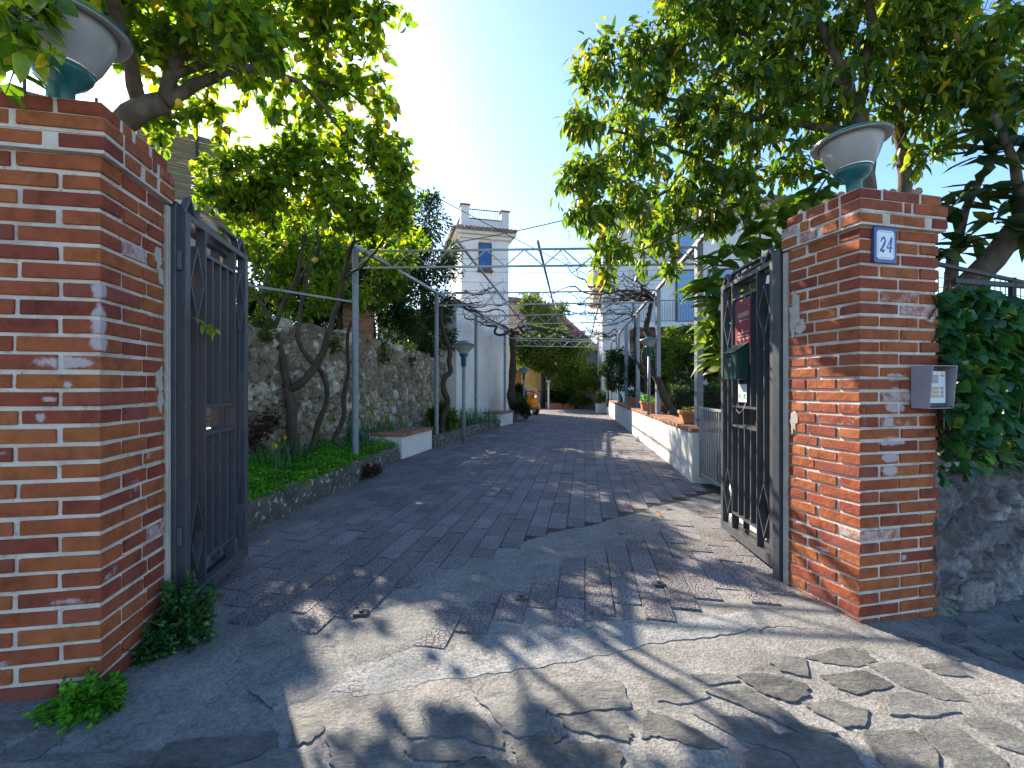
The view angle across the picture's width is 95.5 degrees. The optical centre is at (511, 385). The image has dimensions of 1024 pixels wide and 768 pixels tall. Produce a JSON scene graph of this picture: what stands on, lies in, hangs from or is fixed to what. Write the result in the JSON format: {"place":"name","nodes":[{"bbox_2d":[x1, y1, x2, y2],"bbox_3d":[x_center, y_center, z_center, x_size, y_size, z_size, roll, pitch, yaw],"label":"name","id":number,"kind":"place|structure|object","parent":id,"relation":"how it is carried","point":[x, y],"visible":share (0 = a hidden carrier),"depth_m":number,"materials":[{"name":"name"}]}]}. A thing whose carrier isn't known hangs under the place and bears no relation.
{"place":"outdoors","nodes":[
{"label":"outdoors","id":0,"kind":"place"},
{"bbox_2d":[208,354,441,448],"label":"terrace ground","id":1,"kind":"structure","parent":0,"point":[309,398],"depth_m":7.84,"materials":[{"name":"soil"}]},
{"bbox_2d":[236,259,337,329],"bbox_3d":[-4.580,-1.802,9.607,2.447,2.728,1.920,0,0,0],"label":"evergreen tree","id":2,"kind":"object","parent":1,"relation":"on","point":[252,308],"visible":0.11,"depth_m":9.36,"materials":[{"name":"green plant"}]},
{"bbox_2d":[229,194,419,329],"bbox_3d":[-3.671,-2.133,9.199,3.672,3.391,1.872,0,0,0],"label":"evergreen tree","id":3,"kind":"object","parent":1,"relation":"on","point":[383,289],"visible":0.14,"depth_m":8.99,"materials":[{"name":"green plant"}]},
{"bbox_2d":[309,238,429,348],"bbox_3d":[-3.389,-2.068,10.938,2.923,3.259,2.148,0,0,-40],"label":"evergreen tree","id":4,"kind":"object","parent":1,"relation":"on","point":[397,321],"visible":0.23,"depth_m":10.79,"materials":[{"name":"green plant"}]},
{"bbox_2d":[377,185,465,358],"bbox_3d":[-2.647,-2.996,12.862,2.835,5.106,2.632,0,0,0],"label":"evergreen tree","id":5,"kind":"object","parent":1,"relation":"on","point":[425,303],"visible":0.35,"depth_m":12.85,"materials":[{"name":"green plant"}]},
{"bbox_2d":[443,203,517,409],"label":"tower house","id":6,"kind":"structure","parent":0,"point":[466,227],"depth_m":20.16,"materials":[{"name":"white paint"}]},
{"bbox_2d":[375,164,593,277],"bbox_3d":[0.393,-4.701,14.999,11.639,1.785,0.022,0,0,-43],"label":"overhead cable","id":7,"kind":"object","parent":6,"relation":"attached to","point":[493,227],"visible":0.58,"depth_m":13.99,"materials":[{"name":"metal"}]},
{"bbox_2d":[477,242,492,272],"bbox_3d":[-1.154,-5.555,20.087,0.680,1.290,0.140,0,0,-15],"label":"window","id":8,"kind":"structure","parent":6,"relation":"in","point":[486,258],"depth_m":20.11,"materials":[{"name":"glass"}]},
{"bbox_2d":[446,220,561,243],"bbox_3d":[1.027,-6.131,17.500,9.282,0.261,0.038,0,0,33],"label":"overhead cable","id":9,"kind":"object","parent":6,"relation":"attached to","point":[509,232],"visible":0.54,"depth_m":18.18,"materials":[{"name":"metal"}]},
{"bbox_2d":[205,406,797,648],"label":"driveway","id":10,"kind":"structure","parent":0,"point":[389,537],"depth_m":3.75,"materials":[{"name":"stone"}]},
{"bbox_2d":[353,609,368,616],"bbox_3d":[-0.805,1.204,2.478,0.075,0.024,0.055,0,0,-6],"label":"gate stop","id":11,"kind":"object","parent":10,"relation":"on","point":[360,612],"visible":1,"depth_m":2.47,"materials":[{"name":"metal"}]},
{"bbox_2d":[252,454,486,536],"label":"leaf litter","id":12,"kind":"object","parent":10,"relation":"on","point":[367,504],"visible":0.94,"depth_m":5.89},
{"bbox_2d":[451,340,475,443],"bbox_3d":[-0.955,0.124,9.200,0.490,2.052,0.490,0,0,0],"label":"lamp post","id":13,"kind":"object","parent":10,"relation":"on","point":[463,348],"visible":1,"depth_m":9.16,"materials":[{"name":"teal metal"}]},
{"bbox_2d":[246,493,720,711],"bbox_3d":[0.590,1.255,3.761,5.030,0.094,0.815,0,0,-45],"label":"cement strip","id":14,"kind":"object","parent":10,"relation":"on","point":[394,622],"visible":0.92,"depth_m":2.65,"materials":[{"name":"concrete"}]},
{"bbox_2d":[514,594,527,600],"bbox_3d":[0.052,1.230,2.713,0.075,0.024,0.055,0,0,-6],"label":"gate stop","id":15,"kind":"object","parent":10,"relation":"on","point":[520,597],"visible":1,"depth_m":2.70,"materials":[{"name":"metal"}]},
{"bbox_2d":[514,397,532,419],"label":"bed plant","id":16,"kind":"object","parent":10,"relation":"on","point":[523,408],"visible":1,"depth_m":16.50,"materials":[{"name":"green plant"}]},
{"bbox_2d":[518,367,529,418],"bbox_3d":[0.440,0.255,17.300,0.466,1.949,0.466,0,0,0],"label":"lamp post","id":17,"kind":"object","parent":10,"relation":"on","point":[523,370],"visible":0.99,"depth_m":17.25,"materials":[{"name":"teal metal"}]},
{"bbox_2d":[517,389,540,414],"bbox_3d":[0.719,0.685,20.715,0.690,1.130,1.900,0,0,-28],"label":"motor scooter","id":18,"kind":"object","parent":10,"relation":"on","point":[532,401],"visible":0.57,"depth_m":20.16,"materials":[{"name":"orange metal"}]},
{"bbox_2d":[509,293,573,407],"bbox_3d":[1.792,-2.362,27.215,3.899,7.240,6.232,0,0,9],"label":"tree","id":19,"kind":"object","parent":10,"relation":"on","point":[541,359],"visible":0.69,"depth_m":25.46,"materials":[{"name":"green plant"}]},
{"bbox_2d":[544,389,568,408],"bbox_3d":[2.377,0.649,25.311,1.418,1.186,0.956,0,0,0],"label":"planter","id":20,"kind":"object","parent":10,"relation":"on","point":[556,399],"visible":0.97,"depth_m":25.13,"materials":[{"name":"ceramic"}]},
{"bbox_2d":[561,390,576,408],"bbox_3d":[3.075,0.690,25.302,1.241,1.106,0.911,0,0,0],"label":"planter","id":21,"kind":"object","parent":10,"relation":"on","point":[567,405],"visible":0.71,"depth_m":25.12,"materials":[{"name":"ceramic"}]},
{"bbox_2d":[567,391,593,408],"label":"bush","id":22,"kind":"object","parent":10,"relation":"on","point":[584,400],"visible":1,"depth_m":24.89,"materials":[{"name":"green plant"}]},
{"bbox_2d":[594,388,609,412],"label":"potted plant","id":23,"kind":"object","parent":10,"relation":"on","point":[601,397],"visible":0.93,"depth_m":21.54,"materials":[{"name":"green plant"}]},
{"bbox_2d":[249,402,755,492],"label":"garden soil","id":24,"kind":"structure","parent":0,"point":[719,487],"depth_m":6.26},
{"bbox_2d":[0,0,418,172],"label":"lemon tree","id":25,"kind":"object","parent":24,"relation":"on","point":[198,46],"visible":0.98,"depth_m":3.56,"materials":[{"name":"green plant"}]},
{"bbox_2d":[248,439,294,476],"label":"daffodil clump","id":26,"kind":"object","parent":24,"relation":"on","point":[272,458],"visible":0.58,"depth_m":5.13,"materials":[{"name":"green plant"}]},
{"bbox_2d":[257,434,316,462],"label":"daffodil clump","id":27,"kind":"object","parent":24,"relation":"on","point":[285,450],"visible":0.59,"depth_m":5.97,"materials":[{"name":"green plant"}]},
{"bbox_2d":[188,111,431,462],"bbox_3d":[-2.792,-1.030,6.429,3.822,4.317,3.338,0,0,0],"label":"lemon tree","id":28,"kind":"object","parent":24,"relation":"on","point":[258,195],"visible":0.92,"depth_m":5.44,"materials":[{"name":"green plant"}]},
{"bbox_2d":[236,436,398,505],"bbox_3d":[-2.766,0.875,5.596,1.575,0.320,4.537,0,0,3],"label":"ground cover","id":29,"kind":"object","parent":24,"relation":"on","point":[319,457],"visible":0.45,"depth_m":5.31,"materials":[{"name":"green plant"}]},
{"bbox_2d":[248,406,280,455],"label":"dry plant","id":30,"kind":"object","parent":29,"relation":"on","point":[255,439],"visible":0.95,"depth_m":5.68,"materials":[{"name":"brown plant"}]},
{"bbox_2d":[295,225,329,452],"bbox_3d":[-2.860,-0.793,6.611,0.425,3.495,0.422,0,0,-43],"label":"bare trunk","id":31,"kind":"object","parent":29,"relation":"on","point":[321,415],"visible":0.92,"depth_m":6.55,"materials":[{"name":"brown plant"}]},
{"bbox_2d":[327,254,372,457],"bbox_3d":[-2.393,-0.408,7.154,0.574,2.947,1.328,0,0,3],"label":"grapevine","id":32,"kind":"object","parent":24,"relation":"on","point":[343,416],"visible":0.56,"depth_m":6.68,"materials":[{"name":"brown plant"}]},
{"bbox_2d":[333,415,378,444],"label":"daffodil clump","id":33,"kind":"object","parent":24,"relation":"on","point":[348,437],"visible":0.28,"depth_m":8.02,"materials":[{"name":"green plant"}]},
{"bbox_2d":[359,463,382,479],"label":"trailing plant","id":34,"kind":"object","parent":24,"relation":"on","point":[372,471],"visible":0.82,"depth_m":6.18,"materials":[{"name":"brown plant"}]},
{"bbox_2d":[347,435,395,454],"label":"daffodil clump","id":35,"kind":"object","parent":24,"relation":"on","point":[371,442],"visible":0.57,"depth_m":7.22,"materials":[{"name":"green plant"}]},
{"bbox_2d":[343,411,422,440],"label":"daffodil clump","id":36,"kind":"object","parent":24,"relation":"on","point":[390,427],"visible":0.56,"depth_m":8.45,"materials":[{"name":"green plant"}]},
{"bbox_2d":[424,399,461,431],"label":"leafy plant","id":37,"kind":"object","parent":24,"relation":"on","point":[453,419],"visible":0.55,"depth_m":10.26,"materials":[{"name":"green plant"}]},
{"bbox_2d":[447,405,470,430],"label":"daffodil clump","id":38,"kind":"object","parent":24,"relation":"on","point":[460,425],"visible":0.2,"depth_m":11.32,"materials":[{"name":"green plant"}]},
{"bbox_2d":[248,233,703,458],"bbox_3d":[0.509,-0.414,13.163,5.899,3.128,15.249,0,0,7],"label":"pergola","id":39,"kind":"object","parent":24,"relation":"on","point":[696,247],"visible":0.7,"depth_m":8.91,"materials":[{"name":"metal"}]},
{"bbox_2d":[457,407,496,425],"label":"daffodil clump","id":40,"kind":"object","parent":24,"relation":"on","point":[469,419],"visible":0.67,"depth_m":12.53,"materials":[{"name":"green plant"}]},
{"bbox_2d":[473,409,503,423],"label":"daffodil clump","id":41,"kind":"object","parent":24,"relation":"on","point":[487,419],"visible":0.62,"depth_m":13.38,"materials":[{"name":"green plant"}]},
{"bbox_2d":[439,279,544,432],"bbox_3d":[-0.414,-0.660,11.515,2.509,3.443,4.344,0,0,30],"label":"grapevine","id":42,"kind":"object","parent":24,"relation":"on","point":[446,396],"visible":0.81,"depth_m":9.96,"materials":[{"name":"brown plant"}]},
{"bbox_2d":[453,306,579,415],"bbox_3d":[0.714,-0.673,15.718,2.710,3.665,7.774,0,0,17],"label":"grapevine","id":43,"kind":"object","parent":24,"relation":"on","point":[520,330],"visible":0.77,"depth_m":16.47,"materials":[{"name":"brown plant"}]},
{"bbox_2d":[515,382,528,397],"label":"bed plant","id":44,"kind":"object","parent":24,"relation":"on","point":[519,386],"visible":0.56,"depth_m":17.46,"materials":[{"name":"green plant"}]},
{"bbox_2d":[542,318,622,401],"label":"grapevine","id":45,"kind":"object","parent":24,"relation":"on","point":[604,336],"visible":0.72,"depth_m":17.16,"materials":[{"name":"brown plant"}]},
{"bbox_2d":[541,296,653,407],"bbox_3d":[1.831,-0.807,13.316,2.516,3.176,4.897,0,0,-22],"label":"grapevine","id":46,"kind":"object","parent":24,"relation":"on","point":[640,366],"visible":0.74,"depth_m":12.24,"materials":[{"name":"brown plant"}]},
{"bbox_2d":[596,349,623,406],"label":"garden shrub","id":47,"kind":"object","parent":24,"relation":"on","point":[605,371],"visible":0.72,"depth_m":17.95,"materials":[{"name":"green plant"}]},
{"bbox_2d":[552,250,675,415],"bbox_3d":[1.970,-0.921,10.310,2.575,3.429,4.965,0,0,0],"label":"grapevine","id":48,"kind":"object","parent":24,"relation":"on","point":[670,408],"visible":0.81,"depth_m":9.45,"materials":[{"name":"brown plant"}]},
{"bbox_2d":[606,343,663,396],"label":"garden shrub","id":49,"kind":"object","parent":24,"relation":"on","point":[616,357],"visible":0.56,"depth_m":14.96,"materials":[{"name":"green plant"}]},
{"bbox_2d":[640,325,681,410],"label":"garden shrub","id":50,"kind":"object","parent":24,"relation":"on","point":[672,332],"visible":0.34,"depth_m":13.91,"materials":[{"name":"green plant"}]},
{"bbox_2d":[661,321,718,389],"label":"garden shrub","id":51,"kind":"object","parent":24,"relation":"on","point":[673,366],"visible":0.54,"depth_m":12.88,"materials":[{"name":"green plant"}]},
{"bbox_2d":[662,382,755,418],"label":"clipped hedge","id":52,"kind":"object","parent":24,"relation":"on","point":[679,397],"visible":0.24,"depth_m":10.70,"materials":[{"name":"green plant"}]},
{"bbox_2d":[705,342,720,380],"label":"garden shrub","id":53,"kind":"object","parent":24,"relation":"on","point":[715,351],"visible":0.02,"depth_m":12.54,"materials":[{"name":"green plant"}]},
{"bbox_2d":[669,163,843,424],"bbox_3d":[2.549,-0.701,4.709,1.877,3.103,0.687,0,0,0],"label":"loquat tree","id":54,"kind":"object","parent":24,"relation":"on","point":[807,198],"visible":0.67,"depth_m":4.67,"materials":[{"name":"green plant"}]},
{"bbox_2d":[550,0,1023,291],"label":"avocado tree","id":55,"kind":"object","parent":24,"relation":"on","point":[917,83],"visible":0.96,"depth_m":4.59,"materials":[{"name":"green plant"}]},
{"bbox_2d":[935,109,1023,438],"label":"loquat tree","id":56,"kind":"object","parent":24,"relation":"on","point":[1000,249],"visible":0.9,"depth_m":3.50,"materials":[{"name":"green plant"}]},
{"bbox_2d":[0,564,1023,767],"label":"street paving","id":57,"kind":"structure","parent":0,"point":[200,691],"depth_m":1.93,"materials":[{"name":"stone"}]},
{"bbox_2d":[22,667,131,734],"bbox_3d":[-1.590,1.146,1.730,0.319,0.164,0.285,0,0,0],"label":"weed","id":58,"kind":"object","parent":57,"relation":"on","point":[92,697],"visible":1,"depth_m":1.70,"materials":[{"name":"green plant"}]},
{"bbox_2d":[122,615,179,667],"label":"weed","id":59,"kind":"object","parent":57,"relation":"on","point":[152,649],"visible":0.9,"depth_m":2.05,"materials":[{"name":"green plant"}]},
{"bbox_2d":[143,569,225,657],"bbox_3d":[-1.581,1.063,2.208,0.339,0.365,0.359,0,0,-41],"label":"weed","id":60,"kind":"object","parent":57,"relation":"on","point":[189,618],"visible":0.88,"depth_m":2.18,"materials":[{"name":"green plant"}]},
{"bbox_2d":[0,613,1023,767],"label":"paving slabs","id":61,"kind":"structure","parent":57,"relation":"on","point":[519,714],"depth_m":1.69,"materials":[{"name":"stone"}]},
{"bbox_2d":[331,612,754,696],"bbox_3d":[0.381,1.265,2.323,2.387,0.080,0.329,0,0,-18],"label":"threshold cement","id":62,"kind":"object","parent":57,"relation":"on","point":[509,652],"visible":0.97,"depth_m":2.19,"materials":[{"name":"concrete"}]},
{"bbox_2d":[736,592,847,630],"bbox_3d":[1.602,1.300,2.622,0.696,0.032,0.321,0,0,-31],"label":"apron plaster","id":63,"kind":"object","parent":57,"relation":"on","point":[802,611],"visible":0.98,"depth_m":2.62,"materials":[{"name":"concrete"}]},
{"bbox_2d":[1,0,1023,382],"label":"sky","id":64,"kind":"structure","parent":0,"point":[479,87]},
{"bbox_2d":[509,293,595,390],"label":"tiled house","id":65,"kind":"structure","parent":0,"point":[512,319],"depth_m":31.00,"materials":[{"name":"paint"}]},
{"bbox_3d":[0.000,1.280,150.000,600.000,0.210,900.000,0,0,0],"label":"ground","id":66,"kind":"structure","parent":0,"visible":0},
{"bbox_2d":[0,91,174,702],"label":"brick pillar","id":67,"kind":"structure","parent":66,"relation":"on","point":[87,193],"depth_m":1.80,"materials":[{"name":"brick"}]},
{"bbox_2d":[18,0,132,99],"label":"pillar lamp","id":68,"kind":"object","parent":67,"relation":"on","point":[97,44],"visible":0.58,"depth_m":1.91,"materials":[{"name":"teal glass"},{"name":"frosted white plastic"}]},
{"bbox_2d":[167,201,180,594],"bbox_3d":[-1.703,0.166,2.330,0.064,2.167,0.064,0,0,-11],"label":"gate post","id":69,"kind":"object","parent":67,"relation":"attached to","point":[175,206],"visible":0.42,"depth_m":2.31,"materials":[{"name":"grey metal"}]},
{"bbox_2d":[176,197,247,598],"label":"folding gate","id":70,"kind":"structure","parent":69,"relation":"attached to","point":[212,466],"depth_m":2.64,"materials":[{"name":"grey metal"}]},
{"bbox_2d":[186,315,220,340],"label":"leaves","id":71,"kind":"object","parent":70,"relation":"attached to","point":[209,331],"visible":1,"depth_m":2.48,"materials":[{"name":"green plant"}]},
{"bbox_2d":[0,79,237,262],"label":"terrace house","id":72,"kind":"structure","parent":66,"relation":"on","point":[184,150],"depth_m":10.07,"materials":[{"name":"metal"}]},
{"bbox_2d":[236,445,399,532],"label":"bed kerb","id":73,"kind":"structure","parent":66,"relation":"on","point":[271,507],"depth_m":4.68,"materials":[{"name":"stone"}]},
{"bbox_2d":[207,316,446,458],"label":"stone wall","id":74,"kind":"structure","parent":66,"relation":"on","point":[401,376],"depth_m":7.67,"materials":[{"name":"stone"}]},
{"bbox_2d":[248,311,276,345],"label":"wall plant","id":75,"kind":"object","parent":74,"relation":"on","point":[261,321],"depth_m":6.05,"materials":[{"name":"green plant"}]},
{"bbox_2d":[323,323,343,354],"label":"wall plant","id":76,"kind":"object","parent":74,"relation":"on","point":[333,345],"depth_m":7.63,"materials":[{"name":"green plant"}]},
{"bbox_2d":[342,283,373,343],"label":"brick pier","id":77,"kind":"structure","parent":74,"relation":"on","point":[366,326],"depth_m":8.98,"materials":[{"name":"brick"}]},
{"bbox_2d":[374,335,393,364],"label":"wall plant","id":78,"kind":"object","parent":74,"relation":"on","point":[385,354],"depth_m":9.44,"materials":[{"name":"green plant"}]},
{"bbox_2d":[397,341,420,367],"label":"wall plant","id":79,"kind":"object","parent":74,"relation":"on","point":[413,359],"depth_m":10.95,"materials":[{"name":"green plant"}]},
{"bbox_2d":[370,426,433,458],"bbox_3d":[-2.003,1.056,8.613,0.632,0.487,1.416,0,0,11],"label":"masonry bench","id":80,"kind":"object","parent":66,"relation":"on","point":[412,441],"visible":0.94,"depth_m":8.30,"materials":[{"name":"paint"}]},
{"bbox_2d":[377,300,507,418],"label":"boundary wall","id":81,"kind":"structure","parent":66,"relation":"on","point":[491,372],"depth_m":15.65,"materials":[{"name":"paint"}]},
{"bbox_2d":[432,419,499,447],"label":"bed kerb","id":82,"kind":"structure","parent":66,"relation":"on","point":[446,437],"depth_m":10.71,"materials":[{"name":"stone"}]},
{"bbox_2d":[482,410,513,426],"bbox_3d":[-0.434,1.056,14.894,0.632,0.487,1.262,0,0,18],"label":"masonry bench","id":83,"kind":"object","parent":66,"relation":"on","point":[507,415],"visible":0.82,"depth_m":14.68,"materials":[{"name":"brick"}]},
{"bbox_2d":[509,362,552,407],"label":"ochre building","id":84,"kind":"structure","parent":66,"relation":"on","point":[532,380],"depth_m":27.20,"materials":[{"name":"yellow paint"}]},
{"bbox_2d":[544,333,600,407],"bbox_3d":[3.341,-0.887,25.563,3.061,4.404,2.484,0,0,-37],"label":"tree","id":85,"kind":"object","parent":66,"relation":"on","point":[571,374],"visible":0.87,"depth_m":25.31,"materials":[{"name":"green plant"}]},
{"bbox_2d":[564,330,597,405],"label":"terrace wall","id":86,"kind":"structure","parent":66,"relation":"on","point":[593,358],"depth_m":28.50,"materials":[{"name":"paint"}]},
{"bbox_2d":[605,399,720,486],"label":"garden wall","id":87,"kind":"structure","parent":66,"relation":"on","point":[672,440],"depth_m":7.51,"materials":[{"name":"paint"}]},
{"bbox_2d":[626,388,635,405],"bbox_3d":[3.496,0.318,13.537,0.352,0.528,0.436,0,0,10],"label":"planter","id":88,"kind":"object","parent":87,"relation":"on","point":[631,401],"visible":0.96,"depth_m":13.39,"materials":[{"name":"ceramic"}]},
{"bbox_2d":[639,394,651,410],"bbox_3d":[3.139,0.367,10.853,0.308,0.404,0.458,0,0,10],"label":"planter","id":89,"kind":"object","parent":87,"relation":"on","point":[643,402],"visible":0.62,"depth_m":10.71,"materials":[{"name":"ceramic"}]},
{"bbox_2d":[639,336,658,414],"bbox_3d":[2.650,-0.199,9.000,0.382,1.518,0.382,0,0,0],"label":"lamp post","id":90,"kind":"object","parent":87,"relation":"on","point":[648,342],"visible":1,"depth_m":8.97,"materials":[{"name":"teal metal"}]},
{"bbox_2d":[677,406,693,423],"bbox_3d":[2.632,0.420,6.939,0.248,0.262,0.428,0,0,10],"label":"planter","id":91,"kind":"object","parent":87,"relation":"on","point":[686,415],"visible":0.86,"depth_m":6.77,"materials":[{"name":"ceramic"}]},
{"bbox_2d":[696,407,720,486],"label":"garden gate","id":92,"kind":"structure","parent":87,"relation":"attached to","point":[703,441],"depth_m":5.69,"materials":[{"name":"metal"}]},
{"bbox_2d":[589,187,922,403],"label":"white house","id":93,"kind":"structure","parent":66,"relation":"on","point":[674,311],"depth_m":21.91,"materials":[{"name":"paint"}]},
{"bbox_2d":[676,269,693,321],"bbox_3d":[8.281,-4.200,21.751,1.200,2.500,0.060,0,0,8],"label":"window","id":94,"kind":"structure","parent":93,"relation":"in","point":[685,278],"depth_m":21.76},
{"bbox_2d":[676,227,699,258],"bbox_3d":[8.276,-6.705,21.712,1.120,1.490,0.140,0,0,7],"label":"window","id":95,"kind":"structure","parent":93,"relation":"in","point":[683,241],"depth_m":21.75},
{"bbox_2d":[708,268,734,310],"bbox_3d":[9.719,-4.200,21.562,1.200,2.500,0.060,0,0,8],"label":"window","id":96,"kind":"structure","parent":93,"relation":"in","point":[728,271],"depth_m":21.53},
{"bbox_2d":[781,187,947,622],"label":"brick pillar","id":97,"kind":"structure","parent":66,"relation":"on","point":[860,492],"depth_m":2.65,"materials":[{"name":"brick"}]},
{"bbox_2d":[772,249,785,580],"bbox_3d":[1.790,0.223,3.111,0.064,2.262,0.064,0,0,-13],"label":"gate post","id":98,"kind":"object","parent":97,"relation":"attached to","point":[778,414],"visible":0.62,"depth_m":3.08,"materials":[{"name":"grey metal"}]},
{"bbox_2d":[721,248,773,567],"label":"folding gate","id":99,"kind":"structure","parent":98,"relation":"attached to","point":[746,462],"depth_m":3.52,"materials":[{"name":"black metal"}]},
{"bbox_2d":[723,342,748,379],"bbox_3d":[1.754,-0.195,3.644,0.115,0.291,0.236,0,0,4],"label":"mailbox","id":100,"kind":"object","parent":99,"relation":"attached to","point":[736,361],"visible":1,"depth_m":3.54,"materials":[{"name":"green metal"}]},
{"bbox_2d":[735,296,750,346],"bbox_3d":[1.804,-0.490,3.636,0.006,0.380,0.270,0,0,4],"label":"red sign","id":101,"kind":"object","parent":99,"relation":"attached to","point":[742,320],"visible":0.99,"depth_m":3.62,"materials":[{"name":"plastic"}]},
{"bbox_2d":[739,384,746,401],"bbox_3d":[1.805,0.055,3.641,0.006,0.140,0.140,0,0,4],"label":"card tag","id":102,"kind":"object","parent":99,"relation":"attached to","point":[742,392],"visible":1,"depth_m":3.63,"materials":[{"name":"paper"}]},
{"bbox_2d":[810,121,894,192],"bbox_3d":[2.048,-1.312,2.795,0.415,0.426,0.415,-3,-2,0],"label":"pillar lamp","id":103,"kind":"object","parent":97,"relation":"on","point":[848,156],"visible":0.88,"depth_m":2.71,"materials":[{"name":"teal glass"}]},
{"bbox_2d":[872,226,895,263],"bbox_3d":[2.071,-0.782,2.585,0.155,0.195,0.014,0,0,-13],"label":"house number sign","id":104,"kind":"object","parent":97,"relation":"attached to","point":[883,244],"visible":1,"depth_m":2.58,"materials":[{"name":"blue ceramic"}]},
{"bbox_2d":[911,365,957,408],"bbox_3d":[2.359,0.006,2.599,0.178,0.238,0.115,0,0,-13],"label":"intercom","id":105,"kind":"object","parent":97,"relation":"attached to","point":[933,386],"visible":1,"depth_m":2.58,"materials":[{"name":"grey plastic"}]},
{"bbox_2d":[933,439,1023,616],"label":"stone wall","id":106,"kind":"structure","parent":66,"relation":"on","point":[978,523],"depth_m":2.78,"materials":[{"name":"stone"}]},
{"bbox_2d":[936,262,1023,439],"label":"fence","id":107,"kind":"object","parent":106,"relation":"on","point":[1012,284],"visible":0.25,"depth_m":3.09,"materials":[{"name":"metal"}]},
{"bbox_2d":[929,284,1023,488],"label":"ivy hedge","id":108,"kind":"object","parent":107,"relation":"attached to","point":[979,334],"visible":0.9,"depth_m":2.73,"materials":[{"name":"green plant"}]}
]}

